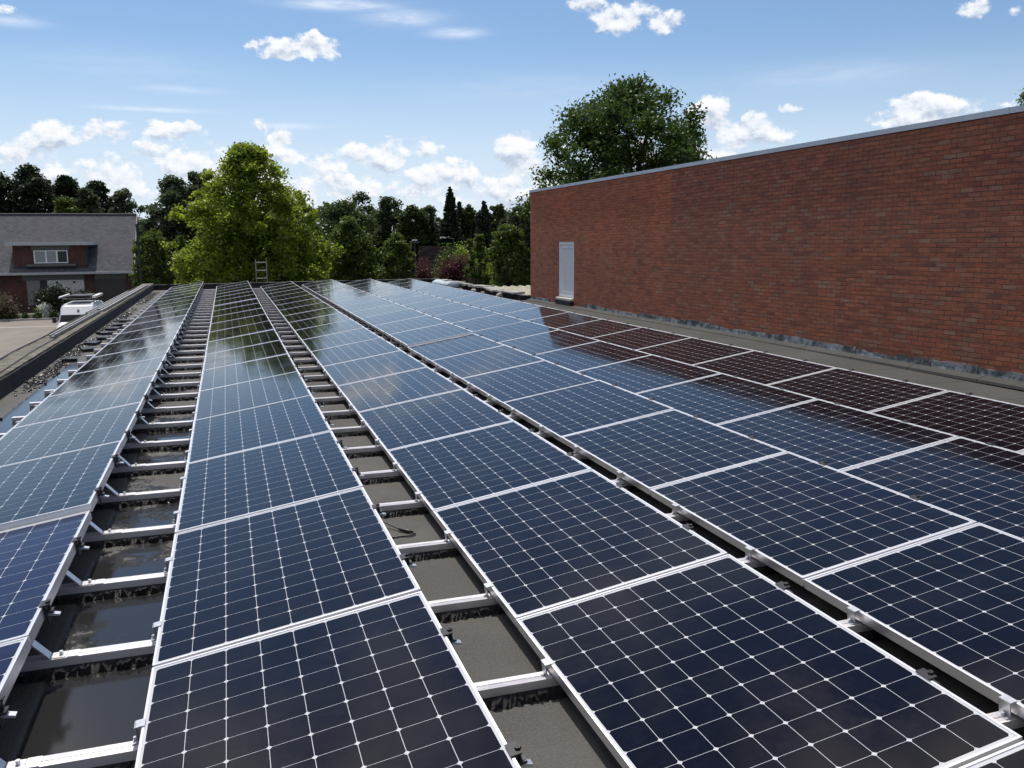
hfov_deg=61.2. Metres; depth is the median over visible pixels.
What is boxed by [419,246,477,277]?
house
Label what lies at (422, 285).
solar panel
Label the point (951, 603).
solar panel
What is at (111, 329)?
rubber block
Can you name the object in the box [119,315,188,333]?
solar panel
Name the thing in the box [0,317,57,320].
kerb
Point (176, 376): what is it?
cross rail
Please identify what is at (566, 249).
door
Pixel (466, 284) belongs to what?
coping slab
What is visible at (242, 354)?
solar panel
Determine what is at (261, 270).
ladder
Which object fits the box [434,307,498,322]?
solar panel
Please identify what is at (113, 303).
aluminium profile
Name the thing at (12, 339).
yard paving
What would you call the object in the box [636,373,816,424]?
solar panel
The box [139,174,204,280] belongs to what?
broadleaf tree
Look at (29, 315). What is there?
garden wall
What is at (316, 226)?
broadleaf tree
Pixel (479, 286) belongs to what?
coping slab
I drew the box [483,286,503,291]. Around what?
coping slab
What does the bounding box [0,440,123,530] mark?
solar panel
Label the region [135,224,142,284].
flue pole
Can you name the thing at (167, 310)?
solar panel
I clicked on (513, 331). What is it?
solar panel
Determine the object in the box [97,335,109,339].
rubber block
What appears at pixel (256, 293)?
cross rail
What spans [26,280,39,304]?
front door
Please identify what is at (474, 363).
solar panel
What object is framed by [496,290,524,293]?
coping slab
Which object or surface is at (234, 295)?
solar panel
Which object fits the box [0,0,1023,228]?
sky
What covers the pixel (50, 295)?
shrub
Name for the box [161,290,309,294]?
cross rail
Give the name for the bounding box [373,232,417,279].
columnar tree
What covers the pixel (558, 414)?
solar panel
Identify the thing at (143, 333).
solar panel
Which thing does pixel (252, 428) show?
solar panel
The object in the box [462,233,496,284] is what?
columnar tree
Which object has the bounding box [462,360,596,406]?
solar panel
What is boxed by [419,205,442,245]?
broadleaf tree
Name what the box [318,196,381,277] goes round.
broadleaf tree
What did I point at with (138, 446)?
cross rail
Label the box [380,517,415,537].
cable
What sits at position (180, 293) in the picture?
solar panel
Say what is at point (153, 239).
broadleaf tree
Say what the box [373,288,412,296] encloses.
solar panel
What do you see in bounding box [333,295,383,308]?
solar panel
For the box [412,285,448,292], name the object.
solar panel
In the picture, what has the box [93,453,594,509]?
cross rail
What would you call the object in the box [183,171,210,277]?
broadleaf tree
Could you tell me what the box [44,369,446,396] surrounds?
cross rail
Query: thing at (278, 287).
solar panel
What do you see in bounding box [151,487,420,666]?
solar panel
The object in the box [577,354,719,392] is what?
solar panel
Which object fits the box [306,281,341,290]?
solar panel
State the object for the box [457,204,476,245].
broadleaf tree
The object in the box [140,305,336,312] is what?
cross rail
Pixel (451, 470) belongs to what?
solar panel
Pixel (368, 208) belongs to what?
broadleaf tree
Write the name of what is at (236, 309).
solar panel
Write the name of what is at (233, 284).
solar panel
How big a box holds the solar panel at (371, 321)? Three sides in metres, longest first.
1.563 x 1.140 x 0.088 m
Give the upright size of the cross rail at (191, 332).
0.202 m
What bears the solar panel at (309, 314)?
on the cross rail at (207, 327)
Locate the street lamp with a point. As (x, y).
(414, 241)
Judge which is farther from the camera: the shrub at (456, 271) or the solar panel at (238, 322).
the shrub at (456, 271)
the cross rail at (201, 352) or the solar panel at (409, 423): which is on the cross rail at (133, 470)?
the solar panel at (409, 423)
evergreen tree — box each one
[0,171,24,212]
[51,174,79,212]
[77,180,114,212]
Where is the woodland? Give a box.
[139,201,528,271]
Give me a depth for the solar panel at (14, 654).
2.99 m
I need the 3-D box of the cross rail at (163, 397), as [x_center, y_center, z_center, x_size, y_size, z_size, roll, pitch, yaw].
[-1.003,-0.088,10.312,8.461,0.202,0.164,-4,10,-18]
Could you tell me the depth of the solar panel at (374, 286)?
27.47 m
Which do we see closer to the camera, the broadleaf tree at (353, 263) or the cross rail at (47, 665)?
the cross rail at (47, 665)
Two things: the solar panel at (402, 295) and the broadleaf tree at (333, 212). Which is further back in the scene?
the broadleaf tree at (333, 212)
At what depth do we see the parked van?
46.56 m
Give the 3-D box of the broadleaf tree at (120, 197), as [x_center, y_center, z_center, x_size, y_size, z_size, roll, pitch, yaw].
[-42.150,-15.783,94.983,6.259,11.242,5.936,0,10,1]
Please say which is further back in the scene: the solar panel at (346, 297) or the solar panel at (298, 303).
the solar panel at (346, 297)
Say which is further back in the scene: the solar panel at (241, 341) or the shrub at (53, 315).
the shrub at (53, 315)
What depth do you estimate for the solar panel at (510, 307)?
18.98 m
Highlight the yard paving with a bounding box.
[0,320,58,357]
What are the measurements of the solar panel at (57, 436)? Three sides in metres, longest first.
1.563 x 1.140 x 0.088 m
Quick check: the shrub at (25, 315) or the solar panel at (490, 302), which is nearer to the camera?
the solar panel at (490, 302)
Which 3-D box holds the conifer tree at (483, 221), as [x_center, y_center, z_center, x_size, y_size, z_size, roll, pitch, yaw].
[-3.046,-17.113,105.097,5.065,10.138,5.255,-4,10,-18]
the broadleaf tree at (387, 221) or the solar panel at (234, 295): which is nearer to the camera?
the solar panel at (234, 295)
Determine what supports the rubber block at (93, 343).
on the flat roof building at (76, 712)
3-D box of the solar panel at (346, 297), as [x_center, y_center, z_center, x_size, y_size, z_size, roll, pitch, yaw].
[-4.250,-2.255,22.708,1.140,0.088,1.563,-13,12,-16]
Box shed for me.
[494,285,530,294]
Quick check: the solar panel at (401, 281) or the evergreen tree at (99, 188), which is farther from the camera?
the evergreen tree at (99, 188)
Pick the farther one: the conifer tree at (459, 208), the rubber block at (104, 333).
the conifer tree at (459, 208)
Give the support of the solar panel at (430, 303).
on the cross rail at (208, 320)
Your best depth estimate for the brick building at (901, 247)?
12.82 m
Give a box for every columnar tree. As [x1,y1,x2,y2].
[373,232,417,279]
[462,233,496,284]
[478,223,530,286]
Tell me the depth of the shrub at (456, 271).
48.24 m
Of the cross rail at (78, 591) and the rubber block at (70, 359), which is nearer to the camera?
the cross rail at (78, 591)
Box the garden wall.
[17,313,58,318]
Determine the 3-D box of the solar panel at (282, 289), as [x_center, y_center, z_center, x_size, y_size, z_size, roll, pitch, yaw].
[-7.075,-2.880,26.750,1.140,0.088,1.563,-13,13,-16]
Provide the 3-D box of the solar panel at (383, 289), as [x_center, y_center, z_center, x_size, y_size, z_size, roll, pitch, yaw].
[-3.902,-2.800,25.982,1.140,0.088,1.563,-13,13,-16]
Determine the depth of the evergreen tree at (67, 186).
101.71 m
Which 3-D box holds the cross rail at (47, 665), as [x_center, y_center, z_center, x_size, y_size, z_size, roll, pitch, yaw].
[0.956,0.893,4.403,8.461,0.202,0.164,-4,10,-18]
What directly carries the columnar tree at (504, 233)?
on the ground
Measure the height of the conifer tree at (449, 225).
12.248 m
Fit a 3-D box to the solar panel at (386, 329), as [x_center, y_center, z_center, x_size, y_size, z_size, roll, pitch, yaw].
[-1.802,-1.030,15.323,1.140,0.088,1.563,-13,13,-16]
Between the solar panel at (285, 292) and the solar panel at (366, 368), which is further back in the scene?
the solar panel at (285, 292)
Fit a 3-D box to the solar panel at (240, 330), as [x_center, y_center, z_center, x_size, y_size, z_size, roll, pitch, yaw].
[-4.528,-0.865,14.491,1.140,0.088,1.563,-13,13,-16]
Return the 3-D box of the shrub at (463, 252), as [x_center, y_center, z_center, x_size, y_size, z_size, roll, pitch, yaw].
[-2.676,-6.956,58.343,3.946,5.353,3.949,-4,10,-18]
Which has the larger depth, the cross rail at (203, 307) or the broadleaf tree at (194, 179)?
the broadleaf tree at (194, 179)
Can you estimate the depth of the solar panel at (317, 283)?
30.09 m
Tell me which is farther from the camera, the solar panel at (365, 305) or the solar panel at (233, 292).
the solar panel at (233, 292)
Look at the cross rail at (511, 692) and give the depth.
3.22 m
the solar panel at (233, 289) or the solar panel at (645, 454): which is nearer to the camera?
the solar panel at (645, 454)
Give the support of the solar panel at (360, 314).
on the cross rail at (207, 327)
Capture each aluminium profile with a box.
[49,310,100,337]
[86,291,130,313]
[98,284,147,310]
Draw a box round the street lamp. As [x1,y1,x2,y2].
[410,239,419,277]
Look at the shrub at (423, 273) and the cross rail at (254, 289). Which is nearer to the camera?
the cross rail at (254, 289)
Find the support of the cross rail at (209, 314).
on the flat roof building at (76, 712)
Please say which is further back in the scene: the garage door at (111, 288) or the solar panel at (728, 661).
the garage door at (111, 288)
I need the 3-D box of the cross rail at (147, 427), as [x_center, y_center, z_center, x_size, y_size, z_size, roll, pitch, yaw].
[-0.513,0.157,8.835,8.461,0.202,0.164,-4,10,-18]
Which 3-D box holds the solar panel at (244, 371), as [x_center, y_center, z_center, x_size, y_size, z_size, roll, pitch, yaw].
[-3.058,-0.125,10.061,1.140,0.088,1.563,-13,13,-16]
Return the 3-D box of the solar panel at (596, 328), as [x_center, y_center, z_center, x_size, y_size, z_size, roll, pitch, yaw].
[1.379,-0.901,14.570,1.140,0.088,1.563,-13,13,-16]
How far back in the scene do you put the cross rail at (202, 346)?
13.89 m
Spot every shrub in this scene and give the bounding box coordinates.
[0,292,21,318]
[8,313,18,318]
[22,312,28,318]
[27,283,102,316]
[32,311,42,318]
[36,299,54,317]
[49,311,58,317]
[414,251,433,278]
[426,242,468,277]
[431,255,481,283]
[452,241,497,285]
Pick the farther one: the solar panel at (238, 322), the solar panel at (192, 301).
the solar panel at (192, 301)
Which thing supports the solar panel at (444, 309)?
on the cross rail at (207, 327)
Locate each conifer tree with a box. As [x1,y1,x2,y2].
[435,186,465,245]
[456,201,468,245]
[467,201,498,280]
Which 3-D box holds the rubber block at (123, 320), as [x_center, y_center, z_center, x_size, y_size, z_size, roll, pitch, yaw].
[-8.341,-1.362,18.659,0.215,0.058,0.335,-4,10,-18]
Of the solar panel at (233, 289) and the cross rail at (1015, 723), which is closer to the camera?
the cross rail at (1015, 723)
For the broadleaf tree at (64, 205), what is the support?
on the ground
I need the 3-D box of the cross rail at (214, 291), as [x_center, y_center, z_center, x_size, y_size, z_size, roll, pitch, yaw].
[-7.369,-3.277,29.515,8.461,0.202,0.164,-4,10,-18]
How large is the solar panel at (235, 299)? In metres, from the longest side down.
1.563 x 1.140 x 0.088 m
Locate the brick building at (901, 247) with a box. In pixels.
[527,105,1023,391]
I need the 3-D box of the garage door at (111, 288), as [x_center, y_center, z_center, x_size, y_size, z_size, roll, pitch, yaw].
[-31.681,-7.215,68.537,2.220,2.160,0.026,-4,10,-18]
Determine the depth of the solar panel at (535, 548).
4.40 m
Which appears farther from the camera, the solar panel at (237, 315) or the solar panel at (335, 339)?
the solar panel at (237, 315)
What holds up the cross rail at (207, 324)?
on the flat roof building at (76, 712)
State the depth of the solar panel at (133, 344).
12.61 m
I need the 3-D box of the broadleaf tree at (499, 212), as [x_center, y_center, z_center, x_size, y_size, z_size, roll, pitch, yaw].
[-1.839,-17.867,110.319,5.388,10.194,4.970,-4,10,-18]
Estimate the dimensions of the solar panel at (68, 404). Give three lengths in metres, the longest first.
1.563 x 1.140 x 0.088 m
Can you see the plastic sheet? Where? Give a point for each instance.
(454, 284)
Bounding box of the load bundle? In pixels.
[66,293,94,298]
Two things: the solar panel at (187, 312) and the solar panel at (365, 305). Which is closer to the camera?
the solar panel at (187, 312)
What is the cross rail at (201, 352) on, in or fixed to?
on the flat roof building at (76, 712)
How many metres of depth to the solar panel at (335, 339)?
13.41 m
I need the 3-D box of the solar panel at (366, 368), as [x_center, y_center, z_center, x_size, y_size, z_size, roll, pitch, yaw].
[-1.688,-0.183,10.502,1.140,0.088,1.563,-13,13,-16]
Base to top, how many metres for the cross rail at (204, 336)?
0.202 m
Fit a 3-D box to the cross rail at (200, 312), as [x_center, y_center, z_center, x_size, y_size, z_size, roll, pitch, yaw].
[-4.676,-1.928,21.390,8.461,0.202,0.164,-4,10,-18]
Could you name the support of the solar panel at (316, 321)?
on the cross rail at (191, 332)
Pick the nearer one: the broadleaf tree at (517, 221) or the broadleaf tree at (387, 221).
the broadleaf tree at (517, 221)
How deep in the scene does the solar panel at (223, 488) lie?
5.47 m
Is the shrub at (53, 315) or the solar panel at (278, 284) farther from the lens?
the shrub at (53, 315)
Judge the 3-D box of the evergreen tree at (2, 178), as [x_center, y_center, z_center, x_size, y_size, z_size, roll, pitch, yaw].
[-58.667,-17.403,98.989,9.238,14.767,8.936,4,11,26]
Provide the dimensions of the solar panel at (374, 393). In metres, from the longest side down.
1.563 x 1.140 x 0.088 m
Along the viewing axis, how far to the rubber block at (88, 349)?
13.67 m
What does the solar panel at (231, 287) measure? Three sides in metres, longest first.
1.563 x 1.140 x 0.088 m
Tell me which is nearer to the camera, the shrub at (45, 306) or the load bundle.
the load bundle
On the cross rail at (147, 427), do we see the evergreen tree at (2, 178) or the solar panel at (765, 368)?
the solar panel at (765, 368)
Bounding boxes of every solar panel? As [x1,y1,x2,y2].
[0,402,144,465]
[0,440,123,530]
[0,510,91,645]
[0,637,30,728]
[13,375,157,427]
[47,356,167,396]
[73,342,174,373]
[93,331,180,356]
[107,322,184,343]
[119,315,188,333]
[128,308,191,324]
[132,591,532,767]
[136,303,193,317]
[144,299,195,311]
[150,295,196,306]
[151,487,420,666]
[155,292,198,301]
[158,289,200,298]
[162,286,201,294]
[166,284,202,291]
[170,281,204,288]
[173,431,363,533]
[184,395,333,462]
[192,371,314,419]
[197,354,300,391]
[201,340,290,370]
[203,329,282,355]
[206,320,275,342]
[208,314,270,332]
[209,308,266,324]
[210,303,263,318]
[212,294,258,306]
[212,298,260,310]
[213,291,255,301]
[214,288,253,296]
[215,283,250,292]
[215,285,252,293]
[216,281,249,288]
[260,281,293,288]
[262,283,296,291]
[264,285,300,295]
[266,288,305,298]
[269,291,310,301]
[272,294,316,306]
[275,298,323,311]
[279,302,331,316]
[283,307,340,322]
[288,313,350,332]
[294,319,364,341]
[302,279,335,287]
[302,328,379,353]
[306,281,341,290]
[310,283,347,292]
[311,337,400,369]
[315,286,355,295]
[320,289,363,299]
[322,350,427,389]
[326,292,372,303]
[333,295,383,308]
[337,367,462,415]
[341,299,396,313]
[345,279,375,285]
[350,304,410,319]
[351,281,382,287]
[356,283,391,290]
[357,389,513,455]
[361,309,426,327]
[364,285,402,293]
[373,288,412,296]
[373,315,447,336]
[383,291,424,300]
[386,278,416,284]
[387,420,591,516]
[389,322,473,346]
[392,294,439,304]
[395,280,426,286]
[402,298,456,309]
[403,282,437,289]
[407,333,503,362]
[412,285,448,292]
[417,302,476,315]
[424,287,461,295]
[431,345,543,381]
[433,469,727,626]
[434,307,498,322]
[436,290,477,299]
[448,293,496,303]
[452,314,525,331]
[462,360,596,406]
[465,297,516,307]
[474,321,558,341]
[482,301,540,313]
[499,330,599,354]
[503,380,673,441]
[505,306,567,320]
[516,554,1022,767]
[527,312,600,327]
[535,341,651,371]
[556,319,639,337]
[561,409,787,494]
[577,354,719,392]
[593,327,690,349]
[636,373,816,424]
[637,337,753,364]
[650,451,976,586]
[694,350,835,384]
[718,399,958,470]
[769,368,947,411]
[804,522,1023,719]
[842,436,1023,538]
[870,391,1023,451]
[959,740,1023,767]
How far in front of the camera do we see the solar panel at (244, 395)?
8.51 m
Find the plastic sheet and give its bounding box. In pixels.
[432,279,458,288]
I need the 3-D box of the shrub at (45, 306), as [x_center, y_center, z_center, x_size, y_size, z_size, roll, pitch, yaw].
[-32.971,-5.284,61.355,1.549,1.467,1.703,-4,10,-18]
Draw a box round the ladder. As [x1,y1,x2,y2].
[255,259,267,281]
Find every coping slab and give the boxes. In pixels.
[458,283,473,285]
[468,285,493,287]
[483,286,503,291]
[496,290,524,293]
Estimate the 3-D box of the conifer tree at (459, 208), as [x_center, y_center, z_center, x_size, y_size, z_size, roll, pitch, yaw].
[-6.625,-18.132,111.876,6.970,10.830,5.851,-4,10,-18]
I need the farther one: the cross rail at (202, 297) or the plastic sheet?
the plastic sheet
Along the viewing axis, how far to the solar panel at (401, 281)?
30.86 m
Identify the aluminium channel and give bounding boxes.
[92,293,102,297]
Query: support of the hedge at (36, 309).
on the ground
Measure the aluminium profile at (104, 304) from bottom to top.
0.045 m
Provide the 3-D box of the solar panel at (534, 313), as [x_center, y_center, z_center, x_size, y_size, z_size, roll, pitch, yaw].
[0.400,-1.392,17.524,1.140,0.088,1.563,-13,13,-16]
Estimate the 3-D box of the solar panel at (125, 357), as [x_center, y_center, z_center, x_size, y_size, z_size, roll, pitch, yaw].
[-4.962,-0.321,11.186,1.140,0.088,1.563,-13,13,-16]
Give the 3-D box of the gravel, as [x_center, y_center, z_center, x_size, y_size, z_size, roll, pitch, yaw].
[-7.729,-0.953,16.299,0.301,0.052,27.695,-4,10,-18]
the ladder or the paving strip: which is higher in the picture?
the ladder
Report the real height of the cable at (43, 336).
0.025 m
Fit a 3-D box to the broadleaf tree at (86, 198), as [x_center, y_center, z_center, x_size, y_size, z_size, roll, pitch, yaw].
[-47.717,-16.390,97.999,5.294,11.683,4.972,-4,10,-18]
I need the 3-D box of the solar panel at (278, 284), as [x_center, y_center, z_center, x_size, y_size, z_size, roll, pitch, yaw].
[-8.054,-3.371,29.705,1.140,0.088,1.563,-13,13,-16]
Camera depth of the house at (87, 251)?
68.41 m
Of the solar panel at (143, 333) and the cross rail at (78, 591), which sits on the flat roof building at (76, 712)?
the cross rail at (78, 591)
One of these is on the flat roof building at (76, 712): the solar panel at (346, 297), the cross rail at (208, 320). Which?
the cross rail at (208, 320)
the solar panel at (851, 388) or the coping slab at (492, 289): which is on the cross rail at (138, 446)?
the solar panel at (851, 388)
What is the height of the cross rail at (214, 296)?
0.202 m
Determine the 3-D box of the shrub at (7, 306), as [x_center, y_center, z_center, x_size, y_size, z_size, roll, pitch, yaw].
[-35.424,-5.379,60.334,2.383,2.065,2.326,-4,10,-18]
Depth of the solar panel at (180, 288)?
27.43 m
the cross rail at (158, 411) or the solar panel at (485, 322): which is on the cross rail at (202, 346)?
the solar panel at (485, 322)
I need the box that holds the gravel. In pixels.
[0,292,159,419]
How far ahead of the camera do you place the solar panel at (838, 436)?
6.66 m
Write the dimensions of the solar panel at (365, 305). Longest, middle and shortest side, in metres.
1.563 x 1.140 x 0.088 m
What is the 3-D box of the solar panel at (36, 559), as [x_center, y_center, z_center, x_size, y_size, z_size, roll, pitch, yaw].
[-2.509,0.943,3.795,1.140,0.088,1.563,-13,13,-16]
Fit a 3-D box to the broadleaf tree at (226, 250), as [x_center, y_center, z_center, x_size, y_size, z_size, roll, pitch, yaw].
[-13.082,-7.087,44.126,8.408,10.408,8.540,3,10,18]
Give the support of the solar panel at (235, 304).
on the cross rail at (200, 312)
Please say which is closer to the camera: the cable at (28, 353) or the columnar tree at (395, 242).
the cable at (28, 353)
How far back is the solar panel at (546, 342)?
12.63 m
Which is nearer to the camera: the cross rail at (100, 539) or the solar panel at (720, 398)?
the cross rail at (100, 539)
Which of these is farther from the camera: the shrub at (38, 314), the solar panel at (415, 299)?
the shrub at (38, 314)
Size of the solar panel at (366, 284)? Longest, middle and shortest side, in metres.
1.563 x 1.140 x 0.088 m
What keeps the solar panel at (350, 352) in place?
on the cross rail at (171, 367)
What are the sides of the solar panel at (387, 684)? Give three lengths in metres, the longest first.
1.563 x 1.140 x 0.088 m
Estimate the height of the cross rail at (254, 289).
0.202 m
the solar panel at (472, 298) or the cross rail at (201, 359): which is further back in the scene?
the solar panel at (472, 298)
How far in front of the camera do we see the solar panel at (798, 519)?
4.80 m
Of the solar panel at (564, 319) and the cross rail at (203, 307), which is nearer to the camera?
the solar panel at (564, 319)
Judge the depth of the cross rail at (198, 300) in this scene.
24.23 m
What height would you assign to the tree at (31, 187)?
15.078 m
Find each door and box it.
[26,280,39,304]
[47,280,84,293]
[95,279,126,302]
[556,242,573,300]
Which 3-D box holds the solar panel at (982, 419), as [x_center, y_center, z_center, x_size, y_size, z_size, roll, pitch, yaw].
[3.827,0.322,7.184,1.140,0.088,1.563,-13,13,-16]
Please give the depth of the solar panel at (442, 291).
24.94 m
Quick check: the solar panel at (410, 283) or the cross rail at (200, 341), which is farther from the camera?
the solar panel at (410, 283)
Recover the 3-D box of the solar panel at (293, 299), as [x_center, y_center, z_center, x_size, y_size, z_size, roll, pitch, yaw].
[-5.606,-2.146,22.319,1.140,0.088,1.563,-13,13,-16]
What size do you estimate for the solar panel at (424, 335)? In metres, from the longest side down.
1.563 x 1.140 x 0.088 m
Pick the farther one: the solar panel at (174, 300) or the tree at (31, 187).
the tree at (31, 187)
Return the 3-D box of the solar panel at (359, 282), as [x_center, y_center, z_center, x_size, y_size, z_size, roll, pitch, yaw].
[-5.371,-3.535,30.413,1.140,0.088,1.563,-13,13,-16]
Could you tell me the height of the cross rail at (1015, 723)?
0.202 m
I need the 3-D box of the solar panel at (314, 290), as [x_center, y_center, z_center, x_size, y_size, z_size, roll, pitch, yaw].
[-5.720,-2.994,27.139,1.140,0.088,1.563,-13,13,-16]
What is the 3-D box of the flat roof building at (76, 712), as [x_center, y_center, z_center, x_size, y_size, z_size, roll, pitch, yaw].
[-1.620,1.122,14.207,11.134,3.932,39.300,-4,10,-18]
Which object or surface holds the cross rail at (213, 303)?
on the flat roof building at (76, 712)
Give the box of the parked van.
[52,297,102,328]
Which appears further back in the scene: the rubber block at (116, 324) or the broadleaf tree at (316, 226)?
the broadleaf tree at (316, 226)
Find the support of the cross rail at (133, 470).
on the flat roof building at (76, 712)
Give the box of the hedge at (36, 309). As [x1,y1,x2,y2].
[34,307,58,312]
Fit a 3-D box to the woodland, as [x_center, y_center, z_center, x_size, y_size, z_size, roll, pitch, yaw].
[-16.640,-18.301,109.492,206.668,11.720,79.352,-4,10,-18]
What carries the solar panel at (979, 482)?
on the cross rail at (47, 665)
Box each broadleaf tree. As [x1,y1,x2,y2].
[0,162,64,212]
[52,196,87,212]
[71,187,104,212]
[107,188,147,254]
[128,228,180,286]
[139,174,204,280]
[159,140,342,283]
[165,235,192,283]
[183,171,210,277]
[305,224,337,279]
[312,215,384,280]
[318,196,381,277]
[334,190,383,267]
[367,196,407,271]
[389,204,436,277]
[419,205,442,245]
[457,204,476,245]
[487,203,508,237]
[487,205,530,283]
[507,71,716,219]
[1016,88,1023,105]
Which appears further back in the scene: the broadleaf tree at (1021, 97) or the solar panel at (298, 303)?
the broadleaf tree at (1021, 97)
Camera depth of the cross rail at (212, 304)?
22.76 m
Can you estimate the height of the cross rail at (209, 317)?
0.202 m
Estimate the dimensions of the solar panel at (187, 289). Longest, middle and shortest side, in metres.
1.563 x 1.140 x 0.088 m
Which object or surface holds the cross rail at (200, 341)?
on the flat roof building at (76, 712)
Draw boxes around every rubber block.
[61,356,77,362]
[80,346,96,351]
[83,340,101,345]
[95,331,112,334]
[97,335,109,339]
[104,327,121,330]
[111,323,122,326]
[119,319,129,322]
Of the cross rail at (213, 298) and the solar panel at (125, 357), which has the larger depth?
the cross rail at (213, 298)
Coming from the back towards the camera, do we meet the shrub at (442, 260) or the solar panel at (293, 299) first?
the shrub at (442, 260)
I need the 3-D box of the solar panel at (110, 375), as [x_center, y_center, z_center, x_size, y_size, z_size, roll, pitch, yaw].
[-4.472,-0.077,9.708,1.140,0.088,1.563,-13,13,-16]
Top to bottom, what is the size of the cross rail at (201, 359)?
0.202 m
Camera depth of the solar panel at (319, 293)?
25.63 m
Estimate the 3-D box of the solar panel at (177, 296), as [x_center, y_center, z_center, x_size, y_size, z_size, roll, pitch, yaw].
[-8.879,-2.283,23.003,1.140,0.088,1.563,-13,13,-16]
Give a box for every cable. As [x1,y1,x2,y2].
[0,287,135,359]
[0,336,59,372]
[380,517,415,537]
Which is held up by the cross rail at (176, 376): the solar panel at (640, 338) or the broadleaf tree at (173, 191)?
the solar panel at (640, 338)
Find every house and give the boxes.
[0,213,143,312]
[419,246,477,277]
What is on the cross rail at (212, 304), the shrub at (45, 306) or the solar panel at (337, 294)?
the solar panel at (337, 294)
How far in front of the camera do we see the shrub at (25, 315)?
60.36 m
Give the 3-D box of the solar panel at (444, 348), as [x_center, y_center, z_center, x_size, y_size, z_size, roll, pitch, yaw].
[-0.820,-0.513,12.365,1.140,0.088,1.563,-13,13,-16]
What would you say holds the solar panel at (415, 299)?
on the cross rail at (209, 314)
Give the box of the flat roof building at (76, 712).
[0,278,1023,767]
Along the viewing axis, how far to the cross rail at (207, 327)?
16.85 m
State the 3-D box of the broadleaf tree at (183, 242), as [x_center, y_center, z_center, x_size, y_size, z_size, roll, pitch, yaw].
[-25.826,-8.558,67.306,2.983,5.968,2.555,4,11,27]
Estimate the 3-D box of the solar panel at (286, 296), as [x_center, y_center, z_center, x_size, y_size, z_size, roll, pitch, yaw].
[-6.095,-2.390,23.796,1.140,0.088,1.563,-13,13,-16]
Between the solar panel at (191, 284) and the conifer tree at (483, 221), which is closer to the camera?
the solar panel at (191, 284)
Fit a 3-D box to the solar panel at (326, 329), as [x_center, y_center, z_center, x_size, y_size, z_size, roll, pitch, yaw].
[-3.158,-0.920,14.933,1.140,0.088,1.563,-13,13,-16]
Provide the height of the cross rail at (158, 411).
0.202 m
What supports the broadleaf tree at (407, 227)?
on the ground
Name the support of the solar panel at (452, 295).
on the cross rail at (203, 307)
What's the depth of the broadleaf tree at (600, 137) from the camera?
35.49 m
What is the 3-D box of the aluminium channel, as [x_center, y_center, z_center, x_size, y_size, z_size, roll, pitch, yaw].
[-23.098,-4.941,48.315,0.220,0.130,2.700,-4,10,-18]
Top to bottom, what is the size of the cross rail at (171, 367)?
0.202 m
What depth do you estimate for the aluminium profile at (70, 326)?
15.19 m
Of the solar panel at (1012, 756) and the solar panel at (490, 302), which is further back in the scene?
the solar panel at (490, 302)
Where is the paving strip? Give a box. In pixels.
[2,326,51,327]
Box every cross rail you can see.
[0,400,503,437]
[0,619,887,767]
[12,388,481,424]
[14,557,778,684]
[29,378,463,409]
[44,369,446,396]
[51,512,699,605]
[57,361,433,385]
[68,354,421,375]
[77,347,409,367]
[81,479,640,549]
[86,342,402,360]
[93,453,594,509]
[94,337,394,353]
[100,332,385,347]
[107,328,378,342]
[108,432,557,478]
[112,324,372,336]
[117,321,365,332]
[120,415,528,453]
[122,317,360,328]
[126,314,353,324]
[130,312,348,321]
[134,309,345,318]
[137,307,339,315]
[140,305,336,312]
[143,303,333,309]
[146,301,329,307]
[148,299,326,305]
[151,297,323,303]
[153,295,319,301]
[155,294,316,299]
[157,292,314,297]
[159,291,311,295]
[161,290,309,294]
[162,289,307,292]
[164,287,306,291]
[987,711,1023,739]
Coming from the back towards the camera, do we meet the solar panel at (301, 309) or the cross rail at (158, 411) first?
the solar panel at (301, 309)
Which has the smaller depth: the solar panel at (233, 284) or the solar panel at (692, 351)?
the solar panel at (692, 351)
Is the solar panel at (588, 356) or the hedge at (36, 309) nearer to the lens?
the solar panel at (588, 356)

